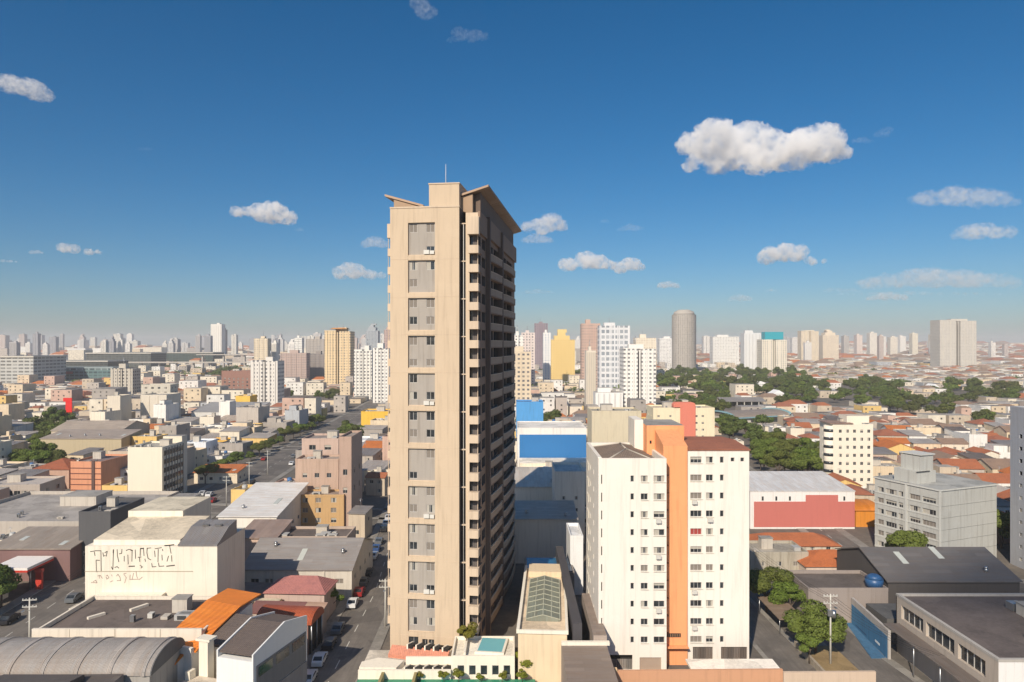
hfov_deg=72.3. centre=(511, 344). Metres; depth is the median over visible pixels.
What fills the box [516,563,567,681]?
hall
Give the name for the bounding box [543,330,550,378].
tower block
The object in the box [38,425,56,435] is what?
tree
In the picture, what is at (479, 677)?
shrub
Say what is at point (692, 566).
window
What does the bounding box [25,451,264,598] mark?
overhead cables
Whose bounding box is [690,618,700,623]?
window
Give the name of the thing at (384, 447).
house
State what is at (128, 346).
skyline tower
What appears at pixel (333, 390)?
tree
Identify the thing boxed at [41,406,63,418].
tree
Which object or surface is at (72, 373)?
office building
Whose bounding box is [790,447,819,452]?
tree
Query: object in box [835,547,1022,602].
building
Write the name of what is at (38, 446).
tree
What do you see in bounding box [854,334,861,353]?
tower block
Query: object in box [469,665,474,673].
window
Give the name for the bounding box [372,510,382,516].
street
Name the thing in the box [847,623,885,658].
yard floor
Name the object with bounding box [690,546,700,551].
window
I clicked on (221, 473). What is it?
building
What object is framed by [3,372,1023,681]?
ground
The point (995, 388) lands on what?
tree
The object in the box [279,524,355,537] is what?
building
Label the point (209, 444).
building
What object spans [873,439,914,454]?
house
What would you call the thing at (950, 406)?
tree
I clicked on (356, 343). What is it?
skyline tower
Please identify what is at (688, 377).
tree
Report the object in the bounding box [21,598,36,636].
utility pole
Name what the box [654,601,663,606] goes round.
window
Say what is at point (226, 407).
house
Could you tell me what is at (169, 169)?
sky
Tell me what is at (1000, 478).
house
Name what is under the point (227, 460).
tree
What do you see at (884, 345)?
tower block
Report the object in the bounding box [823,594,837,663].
utility pole
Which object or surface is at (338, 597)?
tree
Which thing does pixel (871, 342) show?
tower block
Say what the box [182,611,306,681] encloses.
house
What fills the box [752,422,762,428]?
tree
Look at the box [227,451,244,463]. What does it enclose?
tree
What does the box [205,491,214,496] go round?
parked car
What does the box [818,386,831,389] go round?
tree
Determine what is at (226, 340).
tower block
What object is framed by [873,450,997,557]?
apartment block
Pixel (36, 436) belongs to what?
tree
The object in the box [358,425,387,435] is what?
house
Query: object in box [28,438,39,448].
tree
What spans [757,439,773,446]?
tree
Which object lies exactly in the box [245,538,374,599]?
building
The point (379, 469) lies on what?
house
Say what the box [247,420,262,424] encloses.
house
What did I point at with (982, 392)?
tree
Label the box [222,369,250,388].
building
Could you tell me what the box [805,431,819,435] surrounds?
house
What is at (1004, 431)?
house
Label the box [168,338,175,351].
skyline tower
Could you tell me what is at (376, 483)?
house
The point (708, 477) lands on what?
window
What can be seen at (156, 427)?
house
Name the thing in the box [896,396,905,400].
tree
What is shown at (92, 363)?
depot
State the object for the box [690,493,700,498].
window
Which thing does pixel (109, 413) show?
house
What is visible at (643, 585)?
window
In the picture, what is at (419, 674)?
shrub
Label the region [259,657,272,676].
side window
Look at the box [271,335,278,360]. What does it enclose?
tower block
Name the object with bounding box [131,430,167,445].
house
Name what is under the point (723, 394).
tree
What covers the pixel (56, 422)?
tree
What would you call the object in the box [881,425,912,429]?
house
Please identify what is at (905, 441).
house
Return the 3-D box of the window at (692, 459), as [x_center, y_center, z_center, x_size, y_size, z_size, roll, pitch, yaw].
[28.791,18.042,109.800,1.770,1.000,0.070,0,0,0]
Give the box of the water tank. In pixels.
[864,573,883,587]
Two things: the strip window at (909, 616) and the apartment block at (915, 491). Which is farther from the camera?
the apartment block at (915, 491)
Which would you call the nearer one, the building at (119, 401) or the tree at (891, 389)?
the building at (119, 401)
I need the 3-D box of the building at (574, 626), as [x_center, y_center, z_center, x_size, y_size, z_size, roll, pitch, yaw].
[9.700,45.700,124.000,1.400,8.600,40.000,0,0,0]
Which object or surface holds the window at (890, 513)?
in the apartment block at (915, 491)
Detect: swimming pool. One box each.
[475,637,507,654]
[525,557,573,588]
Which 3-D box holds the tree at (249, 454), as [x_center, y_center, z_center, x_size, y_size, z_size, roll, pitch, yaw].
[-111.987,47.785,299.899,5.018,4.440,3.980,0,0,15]
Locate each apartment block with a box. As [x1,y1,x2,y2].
[586,416,749,669]
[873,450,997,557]
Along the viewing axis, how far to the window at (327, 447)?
210.16 m
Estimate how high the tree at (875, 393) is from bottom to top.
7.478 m
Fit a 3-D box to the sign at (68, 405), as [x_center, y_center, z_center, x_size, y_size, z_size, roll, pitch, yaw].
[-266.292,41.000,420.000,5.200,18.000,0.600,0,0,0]
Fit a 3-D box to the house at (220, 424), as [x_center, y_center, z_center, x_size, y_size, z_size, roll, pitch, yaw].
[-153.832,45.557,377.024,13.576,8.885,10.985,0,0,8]
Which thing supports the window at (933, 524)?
in the apartment block at (915, 491)
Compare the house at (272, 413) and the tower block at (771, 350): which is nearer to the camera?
the house at (272, 413)
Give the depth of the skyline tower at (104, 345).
1568.94 m
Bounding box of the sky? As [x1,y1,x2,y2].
[0,0,1023,346]
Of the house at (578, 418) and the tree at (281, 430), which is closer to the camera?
the tree at (281, 430)
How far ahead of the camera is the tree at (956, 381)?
746.80 m
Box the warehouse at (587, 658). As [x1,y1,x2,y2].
[561,593,617,681]
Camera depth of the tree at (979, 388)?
673.71 m
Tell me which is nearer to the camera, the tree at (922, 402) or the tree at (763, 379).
the tree at (922, 402)
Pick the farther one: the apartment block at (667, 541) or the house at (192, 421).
the house at (192, 421)
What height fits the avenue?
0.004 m
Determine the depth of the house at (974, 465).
247.82 m
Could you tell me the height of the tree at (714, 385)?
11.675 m
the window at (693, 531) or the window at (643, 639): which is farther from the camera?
the window at (693, 531)
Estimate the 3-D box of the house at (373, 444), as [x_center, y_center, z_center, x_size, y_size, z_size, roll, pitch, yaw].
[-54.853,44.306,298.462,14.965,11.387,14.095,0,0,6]
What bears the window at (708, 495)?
in the apartment block at (667, 541)
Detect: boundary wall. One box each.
[614,667,875,681]
[851,597,890,658]
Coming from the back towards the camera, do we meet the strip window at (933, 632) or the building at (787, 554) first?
the building at (787, 554)
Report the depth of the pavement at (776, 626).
121.32 m
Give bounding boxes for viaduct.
[128,354,279,369]
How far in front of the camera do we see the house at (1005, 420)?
407.80 m
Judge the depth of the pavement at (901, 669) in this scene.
108.18 m
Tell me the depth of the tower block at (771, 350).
1140.00 m
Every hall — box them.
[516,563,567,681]
[715,408,790,423]
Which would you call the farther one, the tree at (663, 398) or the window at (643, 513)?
the tree at (663, 398)
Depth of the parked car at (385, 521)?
192.51 m
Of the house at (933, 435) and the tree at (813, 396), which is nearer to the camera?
the house at (933, 435)
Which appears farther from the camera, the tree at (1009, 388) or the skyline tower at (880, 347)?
the skyline tower at (880, 347)
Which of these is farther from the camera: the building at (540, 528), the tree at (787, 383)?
the tree at (787, 383)
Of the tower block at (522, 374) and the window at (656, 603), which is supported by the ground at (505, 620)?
the tower block at (522, 374)
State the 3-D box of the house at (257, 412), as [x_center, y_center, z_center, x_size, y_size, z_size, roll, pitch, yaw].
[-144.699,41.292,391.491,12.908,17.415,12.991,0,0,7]
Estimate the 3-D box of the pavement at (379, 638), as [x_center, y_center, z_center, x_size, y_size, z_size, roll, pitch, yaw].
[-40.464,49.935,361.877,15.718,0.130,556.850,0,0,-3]
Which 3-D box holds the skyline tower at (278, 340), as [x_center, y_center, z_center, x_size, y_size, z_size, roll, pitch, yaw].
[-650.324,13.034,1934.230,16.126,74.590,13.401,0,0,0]
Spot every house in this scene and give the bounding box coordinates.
[0,403,24,419]
[0,412,11,435]
[0,436,8,439]
[0,440,11,460]
[0,459,27,467]
[0,468,18,475]
[0,469,50,478]
[0,527,16,540]
[2,430,20,440]
[8,439,27,448]
[12,422,33,431]
[12,441,24,449]
[15,431,37,440]
[18,459,43,469]
[67,447,103,459]
[90,408,120,419]
[120,466,127,480]
[128,415,152,421]
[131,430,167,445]
[143,418,170,423]
[150,424,162,429]
[153,399,178,420]
[154,425,158,433]
[159,421,189,440]
[170,417,199,425]
[175,588,260,681]
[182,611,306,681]
[187,443,206,467]
[190,428,204,439]
[191,424,214,434]
[200,413,220,424]
[201,433,219,437]
[207,450,238,463]
[208,425,226,432]
[210,421,231,426]
[219,400,235,416]
[219,437,252,457]
[220,426,249,439]
[231,481,251,502]
[232,422,262,432]
[236,402,268,422]
[241,433,276,443]
[245,575,337,619]
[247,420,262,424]
[262,417,294,435]
[263,428,279,435]
[269,412,284,415]
[276,477,294,481]
[285,405,307,431]
[295,448,301,457]
[347,498,373,537]
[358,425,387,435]
[362,435,383,447]
[362,442,381,463]
[362,460,389,479]
[362,470,363,491]
[364,439,381,441]
[365,465,389,495]
[370,416,389,430]
[370,466,387,471]
[382,434,389,459]
[515,437,516,464]
[548,417,570,420]
[560,417,582,421]
[568,417,585,423]
[574,413,586,423]
[715,426,721,434]
[734,438,743,444]
[762,423,780,431]
[768,423,785,431]
[777,415,792,426]
[783,416,801,426]
[784,422,812,430]
[785,433,798,438]
[786,423,804,436]
[789,412,819,417]
[794,418,819,428]
[798,433,819,441]
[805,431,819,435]
[823,416,838,419]
[828,469,861,486]
[845,484,873,501]
[861,484,874,492]
[869,416,888,421]
[869,419,879,428]
[873,429,907,438]
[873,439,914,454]
[873,447,897,460]
[873,455,896,461]
[873,459,900,483]
[875,437,910,445]
[877,421,910,429]
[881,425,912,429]
[882,414,900,422]
[893,427,922,432]
[896,429,926,438]
[899,418,937,425]
[901,416,923,417]
[907,438,941,448]
[910,424,940,434]
[912,446,926,450]
[923,448,956,455]
[927,433,938,437]
[929,450,961,459]
[933,438,968,450]
[933,458,985,472]
[933,464,974,473]
[935,434,967,441]
[936,424,964,433]
[941,443,963,452]
[942,473,981,480]
[943,426,969,436]
[954,429,986,447]
[956,452,992,459]
[964,418,993,427]
[965,443,999,457]
[966,427,991,431]
[973,473,1009,483]
[977,458,1009,472]
[983,433,997,435]
[984,422,1006,429]
[984,443,1009,458]
[987,435,1009,442]
[990,440,1009,444]
[993,426,1009,437]
[995,416,1009,423]
[997,484,1009,492]
[997,489,1009,501]
[997,497,1009,512]
[998,467,1009,472]
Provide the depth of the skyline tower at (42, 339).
3366.68 m
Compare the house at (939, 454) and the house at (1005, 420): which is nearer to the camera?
the house at (939, 454)
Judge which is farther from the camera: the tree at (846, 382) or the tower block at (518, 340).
the tree at (846, 382)
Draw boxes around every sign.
[34,568,43,588]
[63,398,71,412]
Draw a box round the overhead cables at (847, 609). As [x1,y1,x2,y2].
[749,542,941,655]
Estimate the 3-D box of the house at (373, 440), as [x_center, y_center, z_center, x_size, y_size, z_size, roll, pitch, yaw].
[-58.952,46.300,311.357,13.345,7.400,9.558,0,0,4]
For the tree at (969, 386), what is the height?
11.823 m
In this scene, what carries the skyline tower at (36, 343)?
on the ground at (505, 620)
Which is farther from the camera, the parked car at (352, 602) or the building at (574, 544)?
the building at (574, 544)
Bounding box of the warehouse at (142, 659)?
[0,636,184,681]
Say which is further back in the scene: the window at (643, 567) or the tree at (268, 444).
the tree at (268, 444)
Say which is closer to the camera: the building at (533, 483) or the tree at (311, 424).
the building at (533, 483)
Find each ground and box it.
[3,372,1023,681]
[794,640,858,670]
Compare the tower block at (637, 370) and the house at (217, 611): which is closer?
the house at (217, 611)
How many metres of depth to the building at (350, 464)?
193.13 m
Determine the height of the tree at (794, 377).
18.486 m
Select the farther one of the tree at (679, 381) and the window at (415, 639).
the tree at (679, 381)
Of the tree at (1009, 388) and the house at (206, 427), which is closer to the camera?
the house at (206, 427)
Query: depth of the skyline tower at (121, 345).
1781.54 m
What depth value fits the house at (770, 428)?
365.55 m
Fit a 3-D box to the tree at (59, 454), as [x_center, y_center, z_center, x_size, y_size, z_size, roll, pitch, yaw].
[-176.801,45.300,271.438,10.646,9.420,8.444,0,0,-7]
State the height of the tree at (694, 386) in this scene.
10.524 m
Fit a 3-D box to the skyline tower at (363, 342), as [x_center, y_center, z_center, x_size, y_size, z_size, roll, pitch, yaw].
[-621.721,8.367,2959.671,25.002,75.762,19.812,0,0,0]
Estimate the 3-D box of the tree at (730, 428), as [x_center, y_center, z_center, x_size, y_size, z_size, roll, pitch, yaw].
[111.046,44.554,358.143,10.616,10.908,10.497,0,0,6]
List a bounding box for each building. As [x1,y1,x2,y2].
[0,473,64,496]
[0,490,178,533]
[0,526,82,580]
[33,458,74,488]
[39,429,141,457]
[50,420,149,433]
[66,367,118,380]
[69,493,244,608]
[70,451,127,490]
[79,496,143,574]
[102,477,127,490]
[107,392,131,419]
[108,446,194,473]
[128,435,186,492]
[140,393,180,416]
[141,384,177,394]
[187,435,217,453]
[191,402,269,416]
[193,464,247,483]
[216,436,230,441]
[216,482,308,527]
[221,415,235,421]
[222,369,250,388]
[235,393,256,401]
[245,519,292,560]
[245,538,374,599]
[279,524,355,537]
[293,485,344,525]
[295,450,338,488]
[302,430,344,454]
[339,430,361,525]
[357,636,534,681]
[361,406,389,425]
[362,433,381,441]
[515,467,551,499]
[515,500,577,562]
[516,397,542,436]
[517,421,585,466]
[519,458,585,504]
[552,462,584,543]
[556,546,581,639]
[566,523,582,594]
[587,404,640,441]
[647,401,714,435]
[749,471,855,528]
[749,532,842,549]
[749,535,808,571]
[788,570,887,622]
[798,549,836,569]
[818,414,872,485]
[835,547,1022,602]
[855,499,874,526]
[866,603,895,643]
[883,593,1023,681]
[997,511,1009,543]
[1010,406,1023,568]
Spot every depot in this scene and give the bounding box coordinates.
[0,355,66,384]
[66,360,128,366]
[85,352,166,369]
[166,352,224,361]
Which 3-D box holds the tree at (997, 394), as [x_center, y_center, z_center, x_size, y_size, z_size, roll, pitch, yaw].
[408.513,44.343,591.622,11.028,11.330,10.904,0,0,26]
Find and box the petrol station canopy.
[1,556,53,589]
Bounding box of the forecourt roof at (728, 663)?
[685,659,778,668]
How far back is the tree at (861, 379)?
750.11 m
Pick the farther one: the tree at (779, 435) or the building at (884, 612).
the tree at (779, 435)
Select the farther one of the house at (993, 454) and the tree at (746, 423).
the tree at (746, 423)
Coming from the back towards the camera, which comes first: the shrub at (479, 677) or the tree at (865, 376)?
the tree at (865, 376)
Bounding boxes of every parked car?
[0,613,20,624]
[64,592,83,602]
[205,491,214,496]
[306,669,317,681]
[311,651,327,666]
[321,636,336,649]
[331,622,344,634]
[346,597,358,608]
[353,586,364,596]
[359,577,368,585]
[365,567,372,576]
[373,544,380,551]
[373,551,378,559]
[375,537,383,544]
[380,525,387,531]
[382,519,389,524]
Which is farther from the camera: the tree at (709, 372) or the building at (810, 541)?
the tree at (709, 372)
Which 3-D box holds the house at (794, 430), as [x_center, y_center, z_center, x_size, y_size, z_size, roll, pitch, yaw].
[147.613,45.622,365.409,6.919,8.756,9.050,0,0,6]
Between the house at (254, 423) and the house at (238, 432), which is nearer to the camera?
the house at (238, 432)
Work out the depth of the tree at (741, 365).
1172.73 m
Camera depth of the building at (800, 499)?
189.98 m
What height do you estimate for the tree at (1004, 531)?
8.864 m
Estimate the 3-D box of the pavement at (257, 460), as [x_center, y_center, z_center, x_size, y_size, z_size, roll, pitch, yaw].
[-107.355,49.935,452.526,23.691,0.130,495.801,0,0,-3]
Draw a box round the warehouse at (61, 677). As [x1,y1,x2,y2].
[0,674,123,681]
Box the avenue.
[201,400,378,511]
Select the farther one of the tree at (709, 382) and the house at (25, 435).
the tree at (709, 382)
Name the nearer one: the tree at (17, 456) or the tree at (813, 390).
the tree at (17, 456)
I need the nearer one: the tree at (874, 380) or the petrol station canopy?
the petrol station canopy
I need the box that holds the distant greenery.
[65,359,1023,396]
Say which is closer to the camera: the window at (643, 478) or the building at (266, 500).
the window at (643, 478)
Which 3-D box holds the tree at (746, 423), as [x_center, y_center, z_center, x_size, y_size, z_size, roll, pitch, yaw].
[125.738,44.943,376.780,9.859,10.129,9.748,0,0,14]
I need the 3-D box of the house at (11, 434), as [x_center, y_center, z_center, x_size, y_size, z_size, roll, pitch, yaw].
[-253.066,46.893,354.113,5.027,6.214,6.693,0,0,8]
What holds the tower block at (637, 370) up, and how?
on the ground at (505, 620)
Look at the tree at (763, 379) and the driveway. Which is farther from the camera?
the tree at (763, 379)
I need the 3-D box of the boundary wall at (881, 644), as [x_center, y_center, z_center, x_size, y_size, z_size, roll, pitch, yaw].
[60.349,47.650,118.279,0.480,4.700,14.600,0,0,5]
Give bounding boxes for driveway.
[749,601,816,670]
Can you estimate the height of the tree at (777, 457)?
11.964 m
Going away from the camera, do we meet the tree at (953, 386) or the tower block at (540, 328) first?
the tree at (953, 386)
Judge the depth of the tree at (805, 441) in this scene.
298.47 m
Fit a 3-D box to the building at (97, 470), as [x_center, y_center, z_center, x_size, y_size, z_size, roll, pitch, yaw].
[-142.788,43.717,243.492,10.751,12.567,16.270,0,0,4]
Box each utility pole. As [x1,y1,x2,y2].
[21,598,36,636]
[223,476,229,506]
[379,579,387,626]
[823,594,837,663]
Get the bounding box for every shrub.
[417,671,423,680]
[438,670,448,677]
[452,668,464,681]
[476,673,483,679]
[498,670,506,678]
[516,668,527,681]
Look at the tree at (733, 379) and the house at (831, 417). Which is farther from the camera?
the tree at (733, 379)
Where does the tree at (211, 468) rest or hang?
on the ground at (505, 620)
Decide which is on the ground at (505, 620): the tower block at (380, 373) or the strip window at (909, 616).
the tower block at (380, 373)
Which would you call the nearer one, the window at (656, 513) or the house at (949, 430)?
the window at (656, 513)
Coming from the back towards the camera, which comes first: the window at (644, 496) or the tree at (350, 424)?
the tree at (350, 424)
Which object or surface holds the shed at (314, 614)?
on the ground at (505, 620)
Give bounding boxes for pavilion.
[768,389,783,395]
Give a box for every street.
[0,575,84,636]
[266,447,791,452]
[309,513,389,681]
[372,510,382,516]
[656,404,858,547]
[769,581,913,681]
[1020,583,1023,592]
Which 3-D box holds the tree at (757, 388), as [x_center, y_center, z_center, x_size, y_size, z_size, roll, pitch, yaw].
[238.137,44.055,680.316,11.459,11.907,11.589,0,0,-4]
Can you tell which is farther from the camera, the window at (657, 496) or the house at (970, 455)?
the house at (970, 455)
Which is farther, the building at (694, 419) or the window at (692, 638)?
the building at (694, 419)
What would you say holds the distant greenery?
on the ground at (505, 620)
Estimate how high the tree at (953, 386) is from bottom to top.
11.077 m
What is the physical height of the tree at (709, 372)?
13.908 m
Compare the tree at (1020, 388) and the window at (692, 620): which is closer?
the window at (692, 620)
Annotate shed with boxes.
[252,600,327,634]
[256,604,323,654]
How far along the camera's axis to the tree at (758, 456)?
274.53 m
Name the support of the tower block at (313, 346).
on the ground at (505, 620)
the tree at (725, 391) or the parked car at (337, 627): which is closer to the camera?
the parked car at (337, 627)
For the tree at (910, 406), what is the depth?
486.27 m
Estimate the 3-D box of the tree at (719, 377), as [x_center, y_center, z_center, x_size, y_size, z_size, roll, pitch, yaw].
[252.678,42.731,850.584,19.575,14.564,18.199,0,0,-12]
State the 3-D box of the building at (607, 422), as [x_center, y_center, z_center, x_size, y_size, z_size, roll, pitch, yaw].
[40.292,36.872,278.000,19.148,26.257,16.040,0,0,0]
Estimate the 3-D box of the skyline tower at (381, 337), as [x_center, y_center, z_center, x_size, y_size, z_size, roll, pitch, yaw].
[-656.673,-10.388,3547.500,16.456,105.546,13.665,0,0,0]
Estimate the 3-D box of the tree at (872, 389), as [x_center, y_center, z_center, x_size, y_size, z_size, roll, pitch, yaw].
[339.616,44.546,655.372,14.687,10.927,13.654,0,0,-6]
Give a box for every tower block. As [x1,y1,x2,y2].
[110,364,140,393]
[211,323,224,353]
[225,328,226,353]
[251,350,283,405]
[254,331,270,359]
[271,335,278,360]
[280,350,309,380]
[294,336,303,352]
[306,336,323,353]
[310,351,323,380]
[324,324,354,385]
[354,339,372,398]
[366,324,379,349]
[373,343,389,402]
[384,327,389,348]
[515,331,522,345]
[515,346,530,404]
[521,330,534,384]
[534,322,547,368]
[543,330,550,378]
[551,329,574,380]
[580,319,599,388]
[585,340,595,405]
[593,381,622,406]
[597,323,629,389]
[619,336,655,406]
[633,331,655,348]
[657,336,671,363]
[672,310,695,373]
[710,335,738,364]
[740,330,760,369]
[757,332,786,371]
[790,337,797,353]
[798,330,818,360]
[819,330,838,359]
[841,335,848,353]
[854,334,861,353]
[867,332,876,354]
[881,334,885,354]
[887,336,897,354]
[909,333,917,353]
[930,319,976,365]
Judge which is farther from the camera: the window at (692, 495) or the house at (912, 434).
the house at (912, 434)
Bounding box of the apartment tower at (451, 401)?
[385,178,520,649]
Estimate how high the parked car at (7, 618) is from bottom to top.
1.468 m
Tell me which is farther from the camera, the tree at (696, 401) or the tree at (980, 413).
the tree at (696, 401)
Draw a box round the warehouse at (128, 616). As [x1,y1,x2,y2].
[32,594,212,641]
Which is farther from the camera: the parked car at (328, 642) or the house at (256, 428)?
the house at (256, 428)
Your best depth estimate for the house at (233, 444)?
307.59 m
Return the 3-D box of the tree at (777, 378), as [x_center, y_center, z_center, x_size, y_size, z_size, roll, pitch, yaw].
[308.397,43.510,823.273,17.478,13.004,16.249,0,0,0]
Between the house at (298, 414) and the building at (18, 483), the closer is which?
the building at (18, 483)
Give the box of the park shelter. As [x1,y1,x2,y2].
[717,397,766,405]
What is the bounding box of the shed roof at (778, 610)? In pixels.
[757,596,794,633]
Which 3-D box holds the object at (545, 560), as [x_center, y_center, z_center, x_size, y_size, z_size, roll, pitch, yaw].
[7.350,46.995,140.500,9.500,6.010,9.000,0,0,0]
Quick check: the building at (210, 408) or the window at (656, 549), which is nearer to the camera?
the window at (656, 549)
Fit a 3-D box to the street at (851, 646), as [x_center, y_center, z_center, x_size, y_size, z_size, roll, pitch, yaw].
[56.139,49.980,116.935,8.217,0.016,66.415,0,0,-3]
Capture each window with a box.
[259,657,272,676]
[276,646,288,663]
[292,635,303,652]
[309,445,315,449]
[325,445,330,449]
[336,579,342,583]
[409,636,417,642]
[457,665,463,671]
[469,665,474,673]
[480,665,486,673]
[492,665,497,673]
[503,665,509,673]
[641,476,647,481]
[641,493,647,499]
[641,511,647,516]
[641,529,647,534]
[641,547,647,552]
[641,565,647,570]
[641,583,647,588]
[641,601,647,606]
[641,619,647,624]
[641,637,647,642]
[654,476,663,481]
[654,493,663,499]
[654,511,663,516]
[654,529,663,534]
[654,547,663,552]
[654,565,663,570]
[654,583,663,588]
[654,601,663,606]
[654,619,663,624]
[654,637,663,642]
[690,457,700,462]
[690,475,700,480]
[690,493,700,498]
[690,510,700,516]
[690,528,700,534]
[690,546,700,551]
[690,564,700,569]
[690,582,700,587]
[690,600,700,605]
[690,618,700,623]
[690,636,700,641]
[706,457,712,462]
[706,475,712,480]
[706,493,712,498]
[706,510,712,516]
[706,528,712,534]
[706,546,712,551]
[706,564,712,569]
[706,582,712,587]
[706,600,712,605]
[706,618,712,623]
[706,636,712,641]
[886,488,896,494]
[886,499,896,505]
[886,510,896,516]
[886,521,896,528]
[904,607,922,630]
[910,493,919,499]
[910,505,919,511]
[910,516,919,522]
[923,496,935,503]
[923,508,935,515]
[923,519,935,527]
[923,531,935,538]
[928,623,953,652]
[961,645,984,674]
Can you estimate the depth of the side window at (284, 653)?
96.38 m
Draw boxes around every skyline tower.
[0,335,9,347]
[9,341,19,355]
[19,332,26,346]
[25,342,32,351]
[33,332,40,354]
[41,334,44,349]
[42,343,49,354]
[49,335,58,353]
[60,333,64,350]
[77,339,88,347]
[79,339,85,347]
[90,337,96,345]
[101,340,108,351]
[109,336,115,351]
[113,333,122,347]
[118,338,124,351]
[125,340,131,351]
[127,333,133,341]
[129,340,140,348]
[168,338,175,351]
[173,338,179,351]
[181,342,189,351]
[195,334,201,351]
[204,334,212,351]
[231,334,237,353]
[249,338,253,349]
[273,338,279,358]
[278,335,284,351]
[287,339,293,352]
[301,336,306,347]
[313,332,321,338]
[355,336,357,348]
[361,338,365,346]
[380,333,383,342]
[575,336,579,347]
[702,336,709,353]
[780,337,789,352]
[803,341,811,359]
[877,335,883,359]
[898,335,905,352]
[988,341,995,356]
[1002,344,1007,356]
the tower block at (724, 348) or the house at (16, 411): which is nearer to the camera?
the house at (16, 411)
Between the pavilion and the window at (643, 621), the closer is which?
the window at (643, 621)
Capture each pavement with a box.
[0,514,217,615]
[193,399,372,492]
[211,503,387,519]
[262,446,301,449]
[307,496,389,681]
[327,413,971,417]
[656,402,868,546]
[749,596,795,658]
[766,590,924,681]
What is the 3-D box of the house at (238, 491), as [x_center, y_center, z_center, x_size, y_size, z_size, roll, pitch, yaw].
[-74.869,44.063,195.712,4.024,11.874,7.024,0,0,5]
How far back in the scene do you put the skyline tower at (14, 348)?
1502.45 m
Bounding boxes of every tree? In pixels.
[0,564,22,607]
[8,448,29,461]
[22,416,49,430]
[25,433,44,441]
[26,450,53,462]
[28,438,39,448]
[31,441,57,453]
[35,420,53,429]
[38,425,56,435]
[40,449,66,463]
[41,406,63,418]
[43,420,65,429]
[51,409,75,420]
[193,463,219,483]
[210,370,221,374]
[217,457,235,463]
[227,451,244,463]
[245,451,255,457]
[250,441,265,455]
[260,440,271,448]
[268,438,276,444]
[275,436,284,444]
[277,427,293,441]
[285,426,299,438]
[292,423,308,430]
[307,422,316,429]
[308,414,320,427]
[313,390,323,396]
[314,416,324,425]
[322,391,335,398]
[328,388,339,393]
[330,587,344,603]
[337,420,352,430]
[342,424,363,435]
[346,423,364,427]
[456,622,477,640]
[515,652,532,667]
[543,409,561,418]
[656,379,668,385]
[658,373,672,385]
[659,395,669,400]
[663,377,675,384]
[673,371,684,374]
[673,377,687,391]
[675,365,685,371]
[680,374,694,381]
[681,394,691,399]
[687,382,699,389]
[688,398,704,404]
[694,374,708,379]
[697,378,708,384]
[698,385,705,390]
[699,370,708,375]
[701,380,715,386]
[701,393,716,399]
[703,387,717,394]
[703,402,719,408]
[707,370,718,374]
[708,382,722,390]
[712,374,726,380]
[713,402,726,410]
[715,392,729,396]
[715,416,725,425]
[716,399,731,410]
[717,367,728,373]
[717,390,730,394]
[718,421,740,437]
[721,415,745,436]
[725,367,734,371]
[725,376,743,385]
[735,369,749,375]
[736,363,744,368]
[737,419,753,433]
[742,425,762,439]
[747,376,759,383]
[749,437,778,446]
[749,444,762,453]
[749,566,794,611]
[751,452,765,470]
[752,367,765,373]
[752,414,773,422]
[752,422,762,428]
[752,446,777,466]
[754,384,763,394]
[757,377,767,381]
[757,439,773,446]
[761,431,772,439]
[762,383,773,389]
[762,386,771,392]
[763,431,784,439]
[763,449,794,470]
[767,580,805,605]
[768,376,780,380]
[768,379,784,386]
[769,438,800,451]
[770,427,786,437]
[772,366,784,374]
[773,395,787,401]
[774,385,788,391]
[776,372,789,378]
[780,380,794,387]
[782,392,793,397]
[782,599,847,652]
[784,452,798,470]
[785,373,801,382]
[786,365,796,370]
[786,437,811,446]
[788,396,800,399]
[789,387,802,395]
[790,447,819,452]
[790,455,823,470]
[791,381,806,387]
[791,454,812,470]
[793,446,818,470]
[794,631,823,663]
[800,395,811,401]
[803,394,816,401]
[804,442,816,449]
[805,382,812,387]
[805,388,818,401]
[811,440,819,447]
[817,379,830,387]
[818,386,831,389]
[829,394,839,402]
[834,392,845,397]
[837,389,852,395]
[842,379,852,385]
[849,380,866,387]
[850,378,867,383]
[853,386,867,393]
[853,398,867,403]
[858,374,870,379]
[858,394,872,400]
[868,386,881,397]
[868,391,878,396]
[870,378,881,383]
[870,380,887,393]
[877,385,888,391]
[879,395,892,401]
[881,399,893,411]
[884,530,928,546]
[885,380,896,386]
[885,386,898,392]
[887,399,905,412]
[890,378,904,386]
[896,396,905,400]
[898,391,908,399]
[901,401,918,412]
[911,394,927,402]
[915,399,928,406]
[923,404,938,412]
[927,394,941,400]
[934,406,948,412]
[938,402,955,412]
[939,389,953,396]
[941,396,951,402]
[942,378,963,390]
[943,383,958,389]
[943,396,960,403]
[960,392,978,401]
[964,384,973,391]
[966,377,981,391]
[968,385,984,391]
[971,410,994,418]
[973,413,994,419]
[978,390,988,394]
[987,386,1003,392]
[988,391,1001,397]
[990,381,1004,387]
[997,509,1009,548]
[998,517,1009,537]
[999,381,1021,388]
[1001,390,1020,397]
[1006,387,1019,391]
[1010,386,1023,390]
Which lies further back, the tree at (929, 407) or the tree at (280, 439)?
the tree at (929, 407)
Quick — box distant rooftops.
[0,341,1023,598]
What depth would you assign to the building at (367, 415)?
395.00 m
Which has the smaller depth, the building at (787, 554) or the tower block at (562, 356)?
the building at (787, 554)
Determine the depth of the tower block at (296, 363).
860.00 m
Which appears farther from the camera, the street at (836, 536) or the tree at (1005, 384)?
the tree at (1005, 384)
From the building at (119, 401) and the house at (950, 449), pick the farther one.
the building at (119, 401)
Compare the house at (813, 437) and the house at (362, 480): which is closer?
the house at (362, 480)
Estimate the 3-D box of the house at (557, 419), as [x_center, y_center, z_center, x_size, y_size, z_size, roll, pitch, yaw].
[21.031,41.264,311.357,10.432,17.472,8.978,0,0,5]
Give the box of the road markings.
[328,553,387,681]
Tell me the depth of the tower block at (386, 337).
1300.00 m
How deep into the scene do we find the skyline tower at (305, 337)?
3834.46 m

